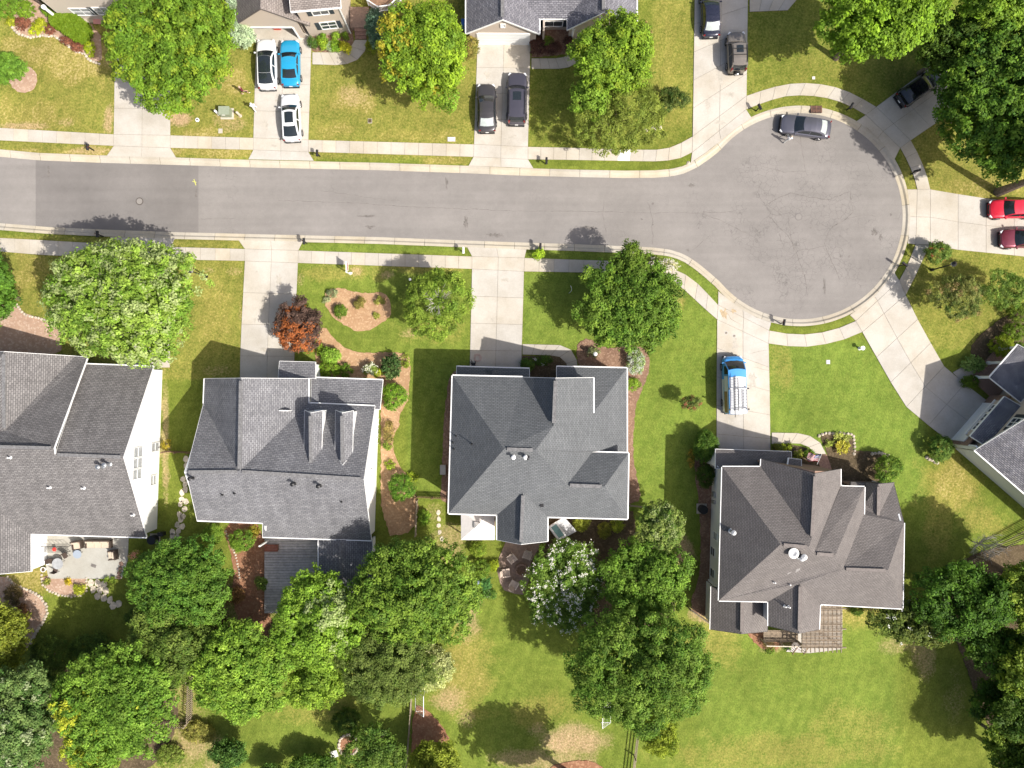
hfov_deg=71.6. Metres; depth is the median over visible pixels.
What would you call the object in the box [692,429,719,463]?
holly shrub
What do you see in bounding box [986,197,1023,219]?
parked car
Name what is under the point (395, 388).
holly shrub
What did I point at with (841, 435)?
daylily clump
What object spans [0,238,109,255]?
pavement
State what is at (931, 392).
driveway
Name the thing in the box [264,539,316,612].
deck
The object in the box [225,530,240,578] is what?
bed edging
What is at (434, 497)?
picket fence
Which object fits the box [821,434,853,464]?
flower bed
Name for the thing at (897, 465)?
holly shrub
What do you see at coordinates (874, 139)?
kerb
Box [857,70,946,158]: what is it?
driveway
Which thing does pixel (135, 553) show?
rose shrub
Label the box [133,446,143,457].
window
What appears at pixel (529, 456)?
house
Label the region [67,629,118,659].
viburnum
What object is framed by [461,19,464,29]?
recycling bin
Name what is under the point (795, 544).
house
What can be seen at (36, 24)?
shrub
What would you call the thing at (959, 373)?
path
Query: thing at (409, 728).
rail fence
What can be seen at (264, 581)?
shrub
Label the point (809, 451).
shrub
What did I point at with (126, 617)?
viburnum
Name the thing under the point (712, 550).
window
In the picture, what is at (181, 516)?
stepping stones
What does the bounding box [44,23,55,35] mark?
shrub
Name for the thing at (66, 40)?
shrub
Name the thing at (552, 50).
maroon hedge
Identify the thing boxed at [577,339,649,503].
flower bed
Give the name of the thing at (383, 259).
pavement
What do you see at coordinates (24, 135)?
pavement
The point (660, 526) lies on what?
holly tree
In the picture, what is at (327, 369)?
boxwood
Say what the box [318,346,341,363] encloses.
hydrangea
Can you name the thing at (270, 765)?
laurel shrub
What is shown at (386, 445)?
shrub
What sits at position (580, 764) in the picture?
flower bed
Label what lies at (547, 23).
window
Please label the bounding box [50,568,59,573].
patio chair
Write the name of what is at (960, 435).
garage door
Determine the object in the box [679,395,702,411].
crape myrtle
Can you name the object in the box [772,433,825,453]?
path
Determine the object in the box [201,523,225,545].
holly shrub
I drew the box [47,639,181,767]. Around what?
tulip tree
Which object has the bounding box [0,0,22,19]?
clipped shrub
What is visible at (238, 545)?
holly shrub
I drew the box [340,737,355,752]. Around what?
flower bed
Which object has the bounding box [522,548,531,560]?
garden chair
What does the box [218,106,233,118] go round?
utility box
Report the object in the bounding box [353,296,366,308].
shrub
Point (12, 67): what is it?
lawn tree
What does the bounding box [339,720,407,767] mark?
beech tree
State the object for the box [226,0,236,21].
juniper
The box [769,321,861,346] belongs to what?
pavement
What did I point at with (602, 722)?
soccer goal
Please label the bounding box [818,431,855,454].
bed edging
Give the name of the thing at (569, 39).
maroon hedge
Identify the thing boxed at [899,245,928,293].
pavement
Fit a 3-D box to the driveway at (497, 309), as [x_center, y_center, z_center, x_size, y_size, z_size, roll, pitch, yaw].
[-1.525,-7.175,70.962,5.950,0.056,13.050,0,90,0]
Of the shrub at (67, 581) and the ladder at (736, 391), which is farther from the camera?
the shrub at (67, 581)
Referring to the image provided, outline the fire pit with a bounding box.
[515,563,527,576]
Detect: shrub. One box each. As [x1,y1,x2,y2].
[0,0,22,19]
[3,584,23,607]
[4,15,17,25]
[14,0,36,18]
[14,17,30,30]
[28,26,40,35]
[31,17,49,32]
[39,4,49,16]
[42,577,51,585]
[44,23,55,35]
[59,35,73,46]
[63,577,71,585]
[70,42,83,52]
[83,40,95,57]
[103,576,115,583]
[127,549,144,562]
[155,744,186,767]
[161,439,170,449]
[180,719,215,744]
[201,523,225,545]
[228,528,255,553]
[247,524,260,537]
[254,576,267,590]
[261,762,288,767]
[286,751,338,767]
[306,35,317,48]
[316,32,327,40]
[316,343,323,354]
[317,38,328,50]
[322,296,330,303]
[326,41,333,51]
[326,288,338,297]
[329,37,341,52]
[331,31,340,39]
[333,304,347,319]
[338,40,351,54]
[341,31,349,40]
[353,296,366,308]
[364,7,386,50]
[364,39,377,54]
[372,368,384,377]
[373,296,385,304]
[373,311,379,319]
[381,353,401,379]
[382,382,407,412]
[382,420,394,442]
[382,438,392,450]
[384,459,396,470]
[387,473,417,501]
[405,471,418,481]
[417,509,431,526]
[420,643,455,692]
[464,34,480,60]
[469,541,486,557]
[471,558,490,578]
[479,575,492,589]
[482,589,496,599]
[489,559,499,571]
[519,357,535,372]
[533,355,552,365]
[543,35,554,45]
[572,519,591,532]
[587,346,600,357]
[597,521,612,539]
[609,520,625,532]
[628,377,642,392]
[647,257,680,271]
[660,85,691,113]
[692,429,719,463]
[695,462,715,488]
[762,642,774,648]
[766,647,775,654]
[772,442,783,450]
[780,443,793,450]
[782,642,791,650]
[792,449,803,458]
[802,449,815,458]
[849,607,863,616]
[873,452,904,482]
[922,239,951,265]
[927,433,956,463]
[959,375,979,389]
[987,335,1014,358]
[1000,322,1023,341]
[1006,302,1023,323]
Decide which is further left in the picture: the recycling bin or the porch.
the porch
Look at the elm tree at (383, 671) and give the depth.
63.68 m
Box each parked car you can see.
[254,39,279,91]
[278,40,301,88]
[278,94,303,143]
[475,84,496,133]
[506,73,528,126]
[698,0,721,39]
[725,31,747,75]
[778,113,831,140]
[893,72,938,108]
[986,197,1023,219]
[997,227,1023,249]
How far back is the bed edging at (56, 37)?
70.88 m
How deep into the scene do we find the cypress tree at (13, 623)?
66.36 m
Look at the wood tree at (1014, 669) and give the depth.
63.66 m
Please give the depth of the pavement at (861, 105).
70.94 m
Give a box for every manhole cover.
[136,197,142,204]
[795,213,801,220]
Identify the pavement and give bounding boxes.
[0,128,113,145]
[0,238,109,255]
[170,135,252,149]
[173,247,244,260]
[298,250,471,268]
[308,140,473,156]
[524,258,717,318]
[528,136,692,160]
[746,83,875,114]
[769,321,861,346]
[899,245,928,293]
[900,141,929,188]
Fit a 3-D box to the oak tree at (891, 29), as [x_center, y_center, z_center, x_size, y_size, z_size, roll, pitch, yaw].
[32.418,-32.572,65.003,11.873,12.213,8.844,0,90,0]
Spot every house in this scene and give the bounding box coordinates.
[0,351,161,573]
[40,0,142,23]
[184,361,383,592]
[235,0,368,39]
[448,366,629,544]
[465,0,637,45]
[705,449,904,633]
[951,344,1023,507]
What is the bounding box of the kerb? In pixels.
[0,106,909,325]
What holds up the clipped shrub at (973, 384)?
on the lawn
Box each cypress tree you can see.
[0,598,36,679]
[407,738,461,767]
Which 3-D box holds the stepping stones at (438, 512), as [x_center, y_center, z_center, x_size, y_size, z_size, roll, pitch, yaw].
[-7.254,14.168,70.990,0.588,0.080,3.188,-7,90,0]
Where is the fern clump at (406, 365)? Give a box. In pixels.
[401,353,410,367]
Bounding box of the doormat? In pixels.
[93,19,100,23]
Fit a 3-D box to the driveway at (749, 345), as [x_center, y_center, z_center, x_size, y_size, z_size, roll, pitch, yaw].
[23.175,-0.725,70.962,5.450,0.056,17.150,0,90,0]
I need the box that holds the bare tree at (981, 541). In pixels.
[971,534,1010,559]
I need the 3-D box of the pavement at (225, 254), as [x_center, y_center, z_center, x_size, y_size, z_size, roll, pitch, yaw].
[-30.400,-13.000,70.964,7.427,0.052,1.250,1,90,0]
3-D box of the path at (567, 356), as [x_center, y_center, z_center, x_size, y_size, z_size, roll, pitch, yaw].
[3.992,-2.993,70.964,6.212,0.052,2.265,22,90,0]
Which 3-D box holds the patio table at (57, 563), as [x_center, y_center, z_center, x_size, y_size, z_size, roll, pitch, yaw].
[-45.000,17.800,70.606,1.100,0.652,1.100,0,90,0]
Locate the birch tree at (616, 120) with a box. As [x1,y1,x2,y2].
[572,77,667,157]
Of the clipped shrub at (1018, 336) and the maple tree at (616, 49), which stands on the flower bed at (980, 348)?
the clipped shrub at (1018, 336)
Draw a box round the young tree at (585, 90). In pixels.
[567,76,614,122]
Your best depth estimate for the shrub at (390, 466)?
70.57 m
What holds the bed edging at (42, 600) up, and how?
on the flower bed at (35, 606)
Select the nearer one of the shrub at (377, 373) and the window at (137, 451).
the window at (137, 451)
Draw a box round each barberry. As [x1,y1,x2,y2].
[15,602,29,618]
[224,585,244,603]
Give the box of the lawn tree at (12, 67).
[0,50,28,85]
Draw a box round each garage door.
[477,33,529,44]
[951,403,990,441]
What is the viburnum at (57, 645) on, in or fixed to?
on the lawn
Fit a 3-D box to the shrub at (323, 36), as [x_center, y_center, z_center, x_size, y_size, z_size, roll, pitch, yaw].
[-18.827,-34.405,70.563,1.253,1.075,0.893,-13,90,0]
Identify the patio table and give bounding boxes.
[52,558,63,568]
[73,550,81,558]
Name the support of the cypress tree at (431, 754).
on the flower bed at (428, 726)
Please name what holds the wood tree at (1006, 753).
on the lawn
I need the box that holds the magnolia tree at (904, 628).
[865,595,959,649]
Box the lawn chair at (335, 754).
[329,748,339,756]
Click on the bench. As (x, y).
(271, 547)
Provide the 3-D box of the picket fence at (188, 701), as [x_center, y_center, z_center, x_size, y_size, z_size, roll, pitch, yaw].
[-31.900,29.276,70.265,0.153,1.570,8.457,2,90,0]
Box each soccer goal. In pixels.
[415,692,424,716]
[601,702,610,728]
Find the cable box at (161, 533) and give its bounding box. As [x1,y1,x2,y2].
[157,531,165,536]
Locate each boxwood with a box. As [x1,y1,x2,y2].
[318,361,339,376]
[338,363,353,377]
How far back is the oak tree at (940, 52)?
63.88 m
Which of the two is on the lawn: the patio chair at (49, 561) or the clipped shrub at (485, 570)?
the clipped shrub at (485, 570)
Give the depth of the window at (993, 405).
68.34 m
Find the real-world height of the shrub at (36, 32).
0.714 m
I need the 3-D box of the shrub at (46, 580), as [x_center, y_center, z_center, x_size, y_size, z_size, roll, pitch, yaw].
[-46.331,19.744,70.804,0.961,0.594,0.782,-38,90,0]
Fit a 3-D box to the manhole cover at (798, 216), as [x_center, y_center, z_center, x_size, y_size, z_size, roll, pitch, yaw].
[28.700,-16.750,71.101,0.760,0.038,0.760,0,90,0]
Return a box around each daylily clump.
[72,583,85,595]
[825,440,834,447]
[833,432,843,440]
[835,439,850,454]
[840,434,851,441]
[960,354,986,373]
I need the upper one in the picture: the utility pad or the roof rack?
the utility pad
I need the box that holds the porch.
[366,0,402,14]
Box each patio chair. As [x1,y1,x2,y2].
[45,558,55,564]
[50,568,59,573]
[59,552,69,558]
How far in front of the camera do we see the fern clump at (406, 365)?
70.59 m
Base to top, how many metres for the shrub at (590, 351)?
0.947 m
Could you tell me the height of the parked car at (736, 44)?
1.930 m
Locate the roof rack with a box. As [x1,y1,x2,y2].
[729,388,749,409]
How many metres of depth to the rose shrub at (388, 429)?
70.23 m
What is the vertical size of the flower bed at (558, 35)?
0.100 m
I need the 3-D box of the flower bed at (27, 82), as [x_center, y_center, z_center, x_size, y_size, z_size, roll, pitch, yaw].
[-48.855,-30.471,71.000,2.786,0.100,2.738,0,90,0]
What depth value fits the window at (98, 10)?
69.08 m
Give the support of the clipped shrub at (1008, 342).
on the flower bed at (980, 348)
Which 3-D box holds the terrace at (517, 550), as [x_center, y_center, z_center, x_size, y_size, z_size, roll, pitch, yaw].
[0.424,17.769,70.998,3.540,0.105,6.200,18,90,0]
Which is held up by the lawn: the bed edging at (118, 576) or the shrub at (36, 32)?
the bed edging at (118, 576)
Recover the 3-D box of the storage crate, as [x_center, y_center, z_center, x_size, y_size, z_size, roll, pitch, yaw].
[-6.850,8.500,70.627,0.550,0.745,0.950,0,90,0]
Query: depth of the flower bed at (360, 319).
70.95 m
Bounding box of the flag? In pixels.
[806,453,821,463]
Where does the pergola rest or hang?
on the terrace at (812, 649)
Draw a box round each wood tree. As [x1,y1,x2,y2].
[909,558,1022,643]
[959,625,1023,678]
[966,675,1017,722]
[981,723,1023,767]
[986,688,1023,742]
[989,743,1023,767]
[992,560,1023,635]
[992,640,1023,699]
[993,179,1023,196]
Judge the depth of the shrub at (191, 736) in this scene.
70.14 m
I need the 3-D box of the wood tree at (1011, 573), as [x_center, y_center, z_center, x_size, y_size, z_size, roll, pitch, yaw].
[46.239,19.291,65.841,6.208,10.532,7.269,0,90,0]
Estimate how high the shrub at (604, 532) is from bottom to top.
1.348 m
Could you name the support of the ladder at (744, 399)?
on the roof rack
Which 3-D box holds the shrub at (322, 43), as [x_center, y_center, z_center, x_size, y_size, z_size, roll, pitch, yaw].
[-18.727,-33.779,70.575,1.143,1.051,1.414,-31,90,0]
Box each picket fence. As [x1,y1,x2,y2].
[154,722,186,728]
[160,451,190,453]
[184,676,192,725]
[415,496,447,499]
[969,531,1023,565]
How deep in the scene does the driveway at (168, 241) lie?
70.94 m
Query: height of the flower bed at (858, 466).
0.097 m
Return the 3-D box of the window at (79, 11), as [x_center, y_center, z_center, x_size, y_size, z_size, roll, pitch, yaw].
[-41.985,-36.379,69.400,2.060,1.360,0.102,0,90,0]
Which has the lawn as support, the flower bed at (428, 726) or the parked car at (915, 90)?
the flower bed at (428, 726)
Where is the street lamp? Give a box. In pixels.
[930,261,956,271]
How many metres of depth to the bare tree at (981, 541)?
69.20 m
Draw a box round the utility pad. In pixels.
[447,137,455,141]
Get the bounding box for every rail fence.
[406,691,411,767]
[414,499,418,536]
[633,725,642,767]
[687,606,708,623]
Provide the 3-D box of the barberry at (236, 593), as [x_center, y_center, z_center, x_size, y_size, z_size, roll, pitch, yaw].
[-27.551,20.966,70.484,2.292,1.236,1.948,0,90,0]
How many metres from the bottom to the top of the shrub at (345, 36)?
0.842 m
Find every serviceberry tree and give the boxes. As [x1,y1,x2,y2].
[925,272,986,322]
[980,267,1023,311]
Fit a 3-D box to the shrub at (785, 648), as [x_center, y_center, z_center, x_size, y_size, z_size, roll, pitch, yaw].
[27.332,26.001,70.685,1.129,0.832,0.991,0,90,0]
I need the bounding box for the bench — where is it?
[264,544,278,551]
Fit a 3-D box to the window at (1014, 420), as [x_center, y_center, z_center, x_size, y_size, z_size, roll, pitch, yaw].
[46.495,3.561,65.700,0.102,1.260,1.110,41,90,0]
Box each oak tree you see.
[0,659,60,767]
[342,535,485,647]
[561,596,720,740]
[569,249,686,356]
[611,238,646,283]
[813,0,954,65]
[914,3,1004,78]
[931,13,1023,187]
[955,0,1023,34]
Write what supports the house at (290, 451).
on the lawn
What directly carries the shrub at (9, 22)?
on the flower bed at (96, 39)
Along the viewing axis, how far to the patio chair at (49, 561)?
70.49 m
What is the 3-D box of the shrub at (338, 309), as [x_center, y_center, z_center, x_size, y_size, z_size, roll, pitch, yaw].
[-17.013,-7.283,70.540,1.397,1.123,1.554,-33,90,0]
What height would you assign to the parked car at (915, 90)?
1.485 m
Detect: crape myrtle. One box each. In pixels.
[519,536,604,635]
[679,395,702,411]
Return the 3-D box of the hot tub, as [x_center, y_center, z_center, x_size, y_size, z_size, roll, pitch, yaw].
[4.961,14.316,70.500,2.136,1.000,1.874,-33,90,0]
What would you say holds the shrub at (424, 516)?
on the lawn
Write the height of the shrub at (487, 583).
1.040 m
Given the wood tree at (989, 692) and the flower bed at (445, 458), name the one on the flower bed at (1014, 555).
the wood tree at (989, 692)
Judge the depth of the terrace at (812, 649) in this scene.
70.94 m
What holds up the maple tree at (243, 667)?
on the lawn
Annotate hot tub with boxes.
[549,518,575,538]
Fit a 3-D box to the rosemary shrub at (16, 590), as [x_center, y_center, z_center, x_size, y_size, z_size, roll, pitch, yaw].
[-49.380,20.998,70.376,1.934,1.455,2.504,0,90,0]
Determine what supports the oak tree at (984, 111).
on the lawn
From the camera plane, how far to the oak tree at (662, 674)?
62.00 m
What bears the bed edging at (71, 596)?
on the flower bed at (59, 586)
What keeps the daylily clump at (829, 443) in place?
on the flower bed at (835, 457)
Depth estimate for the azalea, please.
70.25 m
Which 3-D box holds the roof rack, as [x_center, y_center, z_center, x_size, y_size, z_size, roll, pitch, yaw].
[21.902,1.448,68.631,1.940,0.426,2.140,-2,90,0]
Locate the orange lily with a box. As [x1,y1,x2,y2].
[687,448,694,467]
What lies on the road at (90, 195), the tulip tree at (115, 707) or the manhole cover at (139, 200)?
the manhole cover at (139, 200)
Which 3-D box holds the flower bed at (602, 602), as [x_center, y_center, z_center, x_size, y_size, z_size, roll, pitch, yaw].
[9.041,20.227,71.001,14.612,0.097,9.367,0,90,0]
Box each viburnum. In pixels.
[27,634,74,676]
[34,673,60,697]
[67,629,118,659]
[123,603,149,627]
[200,610,228,630]
[330,706,361,734]
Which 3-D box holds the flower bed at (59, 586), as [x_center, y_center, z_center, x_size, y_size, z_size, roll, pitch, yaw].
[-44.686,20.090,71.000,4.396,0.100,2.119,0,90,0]
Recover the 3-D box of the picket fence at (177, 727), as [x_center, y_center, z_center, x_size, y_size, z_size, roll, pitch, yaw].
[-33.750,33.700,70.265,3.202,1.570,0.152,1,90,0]
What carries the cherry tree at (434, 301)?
on the lawn
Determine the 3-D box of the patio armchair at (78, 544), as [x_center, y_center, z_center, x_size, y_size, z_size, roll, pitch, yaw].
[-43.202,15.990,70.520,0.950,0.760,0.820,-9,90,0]
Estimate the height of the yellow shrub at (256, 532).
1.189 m
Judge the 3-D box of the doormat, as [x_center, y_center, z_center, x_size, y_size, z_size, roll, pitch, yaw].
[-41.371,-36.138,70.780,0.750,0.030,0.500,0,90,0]
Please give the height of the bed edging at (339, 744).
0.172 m
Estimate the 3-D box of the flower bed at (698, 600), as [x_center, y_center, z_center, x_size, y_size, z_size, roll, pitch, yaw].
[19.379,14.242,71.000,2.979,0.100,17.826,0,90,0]
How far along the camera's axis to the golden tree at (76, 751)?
65.38 m
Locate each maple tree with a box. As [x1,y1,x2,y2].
[0,248,25,326]
[37,236,215,369]
[101,0,239,119]
[186,617,295,725]
[269,562,369,678]
[282,656,346,711]
[374,0,468,114]
[565,6,655,94]
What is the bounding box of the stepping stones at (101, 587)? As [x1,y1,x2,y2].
[87,579,121,609]
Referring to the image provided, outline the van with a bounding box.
[720,356,746,414]
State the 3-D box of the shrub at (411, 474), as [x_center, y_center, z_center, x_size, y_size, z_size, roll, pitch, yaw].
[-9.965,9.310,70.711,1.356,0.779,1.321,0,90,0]
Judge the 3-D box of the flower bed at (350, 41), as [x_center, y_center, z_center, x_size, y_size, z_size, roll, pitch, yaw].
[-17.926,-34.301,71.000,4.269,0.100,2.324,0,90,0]
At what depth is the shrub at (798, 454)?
70.33 m
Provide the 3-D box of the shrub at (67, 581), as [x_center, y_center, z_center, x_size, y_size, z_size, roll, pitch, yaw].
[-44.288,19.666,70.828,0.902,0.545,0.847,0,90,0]
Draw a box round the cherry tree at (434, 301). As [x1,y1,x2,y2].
[401,265,476,344]
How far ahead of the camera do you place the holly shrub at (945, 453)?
69.36 m
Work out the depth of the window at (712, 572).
69.85 m
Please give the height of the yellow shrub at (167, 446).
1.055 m
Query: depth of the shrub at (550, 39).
70.16 m
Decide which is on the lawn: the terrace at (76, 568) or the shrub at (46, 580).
the terrace at (76, 568)
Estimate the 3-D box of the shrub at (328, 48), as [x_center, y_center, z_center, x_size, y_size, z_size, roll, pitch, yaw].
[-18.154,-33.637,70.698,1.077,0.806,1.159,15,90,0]
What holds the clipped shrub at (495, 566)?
on the lawn
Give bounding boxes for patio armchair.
[69,540,84,549]
[107,549,118,560]
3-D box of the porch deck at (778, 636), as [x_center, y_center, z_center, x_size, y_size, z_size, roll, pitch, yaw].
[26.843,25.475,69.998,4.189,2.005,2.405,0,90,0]
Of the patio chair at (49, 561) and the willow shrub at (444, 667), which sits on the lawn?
the willow shrub at (444, 667)
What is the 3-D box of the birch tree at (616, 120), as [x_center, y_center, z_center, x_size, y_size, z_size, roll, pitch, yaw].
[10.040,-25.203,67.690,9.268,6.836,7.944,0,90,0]
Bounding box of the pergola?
[797,605,845,652]
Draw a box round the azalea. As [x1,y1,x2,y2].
[532,247,545,260]
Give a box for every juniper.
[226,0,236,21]
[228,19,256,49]
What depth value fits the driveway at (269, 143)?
70.94 m
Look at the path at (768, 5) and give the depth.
70.94 m
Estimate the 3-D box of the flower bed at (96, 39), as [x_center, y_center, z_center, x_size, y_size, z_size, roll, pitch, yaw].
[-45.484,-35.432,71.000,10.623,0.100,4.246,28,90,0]
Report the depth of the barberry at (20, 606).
70.29 m
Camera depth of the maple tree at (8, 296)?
66.36 m
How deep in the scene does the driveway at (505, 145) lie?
70.94 m
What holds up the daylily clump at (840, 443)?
on the flower bed at (835, 457)
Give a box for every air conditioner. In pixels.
[147,534,159,544]
[697,504,707,513]
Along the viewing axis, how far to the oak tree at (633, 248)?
65.18 m
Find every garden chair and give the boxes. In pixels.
[500,568,509,577]
[506,552,517,564]
[509,579,518,592]
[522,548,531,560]
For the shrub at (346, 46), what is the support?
on the flower bed at (350, 41)
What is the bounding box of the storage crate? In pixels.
[440,465,445,474]
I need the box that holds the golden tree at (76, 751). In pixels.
[58,737,119,767]
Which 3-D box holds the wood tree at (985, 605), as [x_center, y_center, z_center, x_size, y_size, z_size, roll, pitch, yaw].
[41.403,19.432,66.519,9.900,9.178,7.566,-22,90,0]
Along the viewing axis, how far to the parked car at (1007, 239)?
70.03 m
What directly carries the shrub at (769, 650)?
on the flower bed at (755, 637)
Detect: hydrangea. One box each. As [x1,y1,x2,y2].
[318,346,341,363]
[360,361,378,375]
[625,346,645,374]
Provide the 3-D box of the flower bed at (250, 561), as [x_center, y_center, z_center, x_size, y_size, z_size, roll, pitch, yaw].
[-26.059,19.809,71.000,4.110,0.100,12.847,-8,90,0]
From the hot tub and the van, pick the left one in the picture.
the hot tub
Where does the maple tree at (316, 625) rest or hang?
on the lawn
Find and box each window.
[68,8,96,15]
[91,7,107,14]
[132,457,142,468]
[132,468,142,479]
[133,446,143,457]
[150,474,156,485]
[151,442,159,451]
[311,10,329,15]
[319,21,338,29]
[545,21,562,26]
[710,545,714,557]
[710,566,714,578]
[713,530,717,541]
[986,404,995,412]
[1006,417,1022,426]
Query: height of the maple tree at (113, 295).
11.433 m
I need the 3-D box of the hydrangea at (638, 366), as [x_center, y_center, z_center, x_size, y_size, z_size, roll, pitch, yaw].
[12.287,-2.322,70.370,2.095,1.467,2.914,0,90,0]
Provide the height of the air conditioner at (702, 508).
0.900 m
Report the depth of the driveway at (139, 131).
70.94 m
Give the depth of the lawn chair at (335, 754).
70.57 m
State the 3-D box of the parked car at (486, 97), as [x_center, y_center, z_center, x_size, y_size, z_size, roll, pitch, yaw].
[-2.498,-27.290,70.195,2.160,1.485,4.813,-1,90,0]
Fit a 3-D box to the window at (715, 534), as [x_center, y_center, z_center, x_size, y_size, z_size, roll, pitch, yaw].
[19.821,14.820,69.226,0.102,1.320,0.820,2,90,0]
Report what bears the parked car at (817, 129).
on the road at (730, 210)
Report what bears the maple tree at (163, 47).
on the lawn
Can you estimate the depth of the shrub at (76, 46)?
70.48 m
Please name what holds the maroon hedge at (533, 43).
on the flower bed at (558, 35)
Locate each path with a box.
[312,40,366,64]
[523,344,576,365]
[532,55,577,68]
[750,0,795,11]
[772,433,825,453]
[818,455,831,469]
[953,368,975,379]
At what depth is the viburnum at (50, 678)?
69.18 m
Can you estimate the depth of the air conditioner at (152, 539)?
70.10 m
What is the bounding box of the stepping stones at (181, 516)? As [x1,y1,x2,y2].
[162,456,188,555]
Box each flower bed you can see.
[0,305,61,353]
[0,577,46,650]
[0,667,177,767]
[9,67,36,92]
[12,0,101,60]
[43,576,86,595]
[224,523,275,638]
[312,29,353,51]
[315,328,418,535]
[325,288,390,330]
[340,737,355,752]
[411,705,448,752]
[440,371,455,502]
[521,355,566,377]
[530,545,674,629]
[531,30,570,56]
[546,511,635,558]
[551,760,602,767]
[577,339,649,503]
[691,456,712,615]
[748,632,779,651]
[773,445,888,484]
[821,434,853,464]
[942,544,1023,733]
[970,311,1023,363]
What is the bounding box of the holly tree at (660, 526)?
[633,498,686,554]
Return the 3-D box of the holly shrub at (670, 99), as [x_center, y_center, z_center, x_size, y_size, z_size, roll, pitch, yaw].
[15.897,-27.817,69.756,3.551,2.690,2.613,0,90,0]
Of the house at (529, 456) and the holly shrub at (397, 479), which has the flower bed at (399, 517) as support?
the holly shrub at (397, 479)
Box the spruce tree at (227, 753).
[205,734,248,767]
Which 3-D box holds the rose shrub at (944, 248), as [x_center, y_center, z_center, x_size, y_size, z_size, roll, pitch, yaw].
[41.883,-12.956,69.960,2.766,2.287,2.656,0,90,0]
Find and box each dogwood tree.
[119,533,236,628]
[121,607,216,689]
[596,536,696,621]
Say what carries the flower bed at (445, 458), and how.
on the lawn
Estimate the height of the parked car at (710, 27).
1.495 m
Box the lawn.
[0,0,1023,767]
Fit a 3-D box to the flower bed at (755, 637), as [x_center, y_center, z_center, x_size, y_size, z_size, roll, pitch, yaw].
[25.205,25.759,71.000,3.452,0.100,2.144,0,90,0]
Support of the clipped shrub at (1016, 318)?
on the flower bed at (980, 348)
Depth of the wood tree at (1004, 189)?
69.12 m
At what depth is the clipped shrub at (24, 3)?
70.13 m
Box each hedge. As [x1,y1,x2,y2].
[47,9,93,45]
[529,36,545,56]
[545,40,562,55]
[562,36,572,50]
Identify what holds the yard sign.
on the lawn
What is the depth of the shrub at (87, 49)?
70.50 m
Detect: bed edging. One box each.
[6,576,48,644]
[11,26,100,64]
[16,303,44,320]
[40,574,87,597]
[116,561,122,579]
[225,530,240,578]
[337,733,357,755]
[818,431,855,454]
[871,451,889,463]
[925,456,938,464]
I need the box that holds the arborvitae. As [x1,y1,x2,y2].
[640,707,679,758]
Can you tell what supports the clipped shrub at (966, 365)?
on the lawn
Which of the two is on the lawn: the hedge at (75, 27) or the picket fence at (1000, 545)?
the picket fence at (1000, 545)
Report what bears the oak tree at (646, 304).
on the lawn
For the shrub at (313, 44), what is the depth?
70.17 m
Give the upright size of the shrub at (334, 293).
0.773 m
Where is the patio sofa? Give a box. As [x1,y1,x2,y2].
[83,539,112,547]
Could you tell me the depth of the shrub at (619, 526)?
70.19 m
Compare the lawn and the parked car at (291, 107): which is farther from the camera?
the lawn
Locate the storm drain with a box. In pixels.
[811,105,821,112]
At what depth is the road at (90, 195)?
71.10 m
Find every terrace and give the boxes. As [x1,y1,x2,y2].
[46,535,128,578]
[497,542,539,594]
[786,605,840,652]
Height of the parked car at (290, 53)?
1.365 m
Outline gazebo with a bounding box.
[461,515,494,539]
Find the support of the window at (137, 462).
in the house at (95, 473)
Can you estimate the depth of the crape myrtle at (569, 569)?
67.02 m
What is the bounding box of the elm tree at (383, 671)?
[332,621,437,710]
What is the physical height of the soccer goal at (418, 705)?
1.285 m
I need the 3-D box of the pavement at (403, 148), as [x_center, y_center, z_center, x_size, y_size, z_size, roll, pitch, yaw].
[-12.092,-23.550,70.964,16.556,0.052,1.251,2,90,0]
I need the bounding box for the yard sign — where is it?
[345,261,351,274]
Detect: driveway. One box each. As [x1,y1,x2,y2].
[107,30,175,157]
[110,237,173,366]
[239,240,301,377]
[249,30,313,160]
[467,247,525,366]
[469,45,532,167]
[691,0,750,161]
[717,291,770,449]
[850,273,985,439]
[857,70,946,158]
[907,189,1023,255]
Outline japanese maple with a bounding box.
[269,294,322,353]
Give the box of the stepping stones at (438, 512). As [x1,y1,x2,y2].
[436,510,443,540]
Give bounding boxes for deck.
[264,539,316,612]
[760,630,808,654]
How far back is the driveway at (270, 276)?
70.94 m
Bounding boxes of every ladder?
[733,377,738,410]
[741,389,746,409]
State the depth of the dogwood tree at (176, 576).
64.55 m
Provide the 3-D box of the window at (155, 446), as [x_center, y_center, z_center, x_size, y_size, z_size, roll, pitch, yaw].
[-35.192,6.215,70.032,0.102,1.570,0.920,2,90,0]
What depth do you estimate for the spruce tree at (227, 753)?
68.29 m
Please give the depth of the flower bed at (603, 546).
70.95 m
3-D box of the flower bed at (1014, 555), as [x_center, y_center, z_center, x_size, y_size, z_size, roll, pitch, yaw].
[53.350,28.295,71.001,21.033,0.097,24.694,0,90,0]
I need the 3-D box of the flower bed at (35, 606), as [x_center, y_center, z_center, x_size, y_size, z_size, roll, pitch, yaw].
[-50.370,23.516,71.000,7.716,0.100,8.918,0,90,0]
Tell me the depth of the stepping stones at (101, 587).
70.95 m
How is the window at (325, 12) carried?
in the house at (289, 18)
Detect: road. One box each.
[0,157,35,225]
[36,160,197,232]
[38,113,902,318]

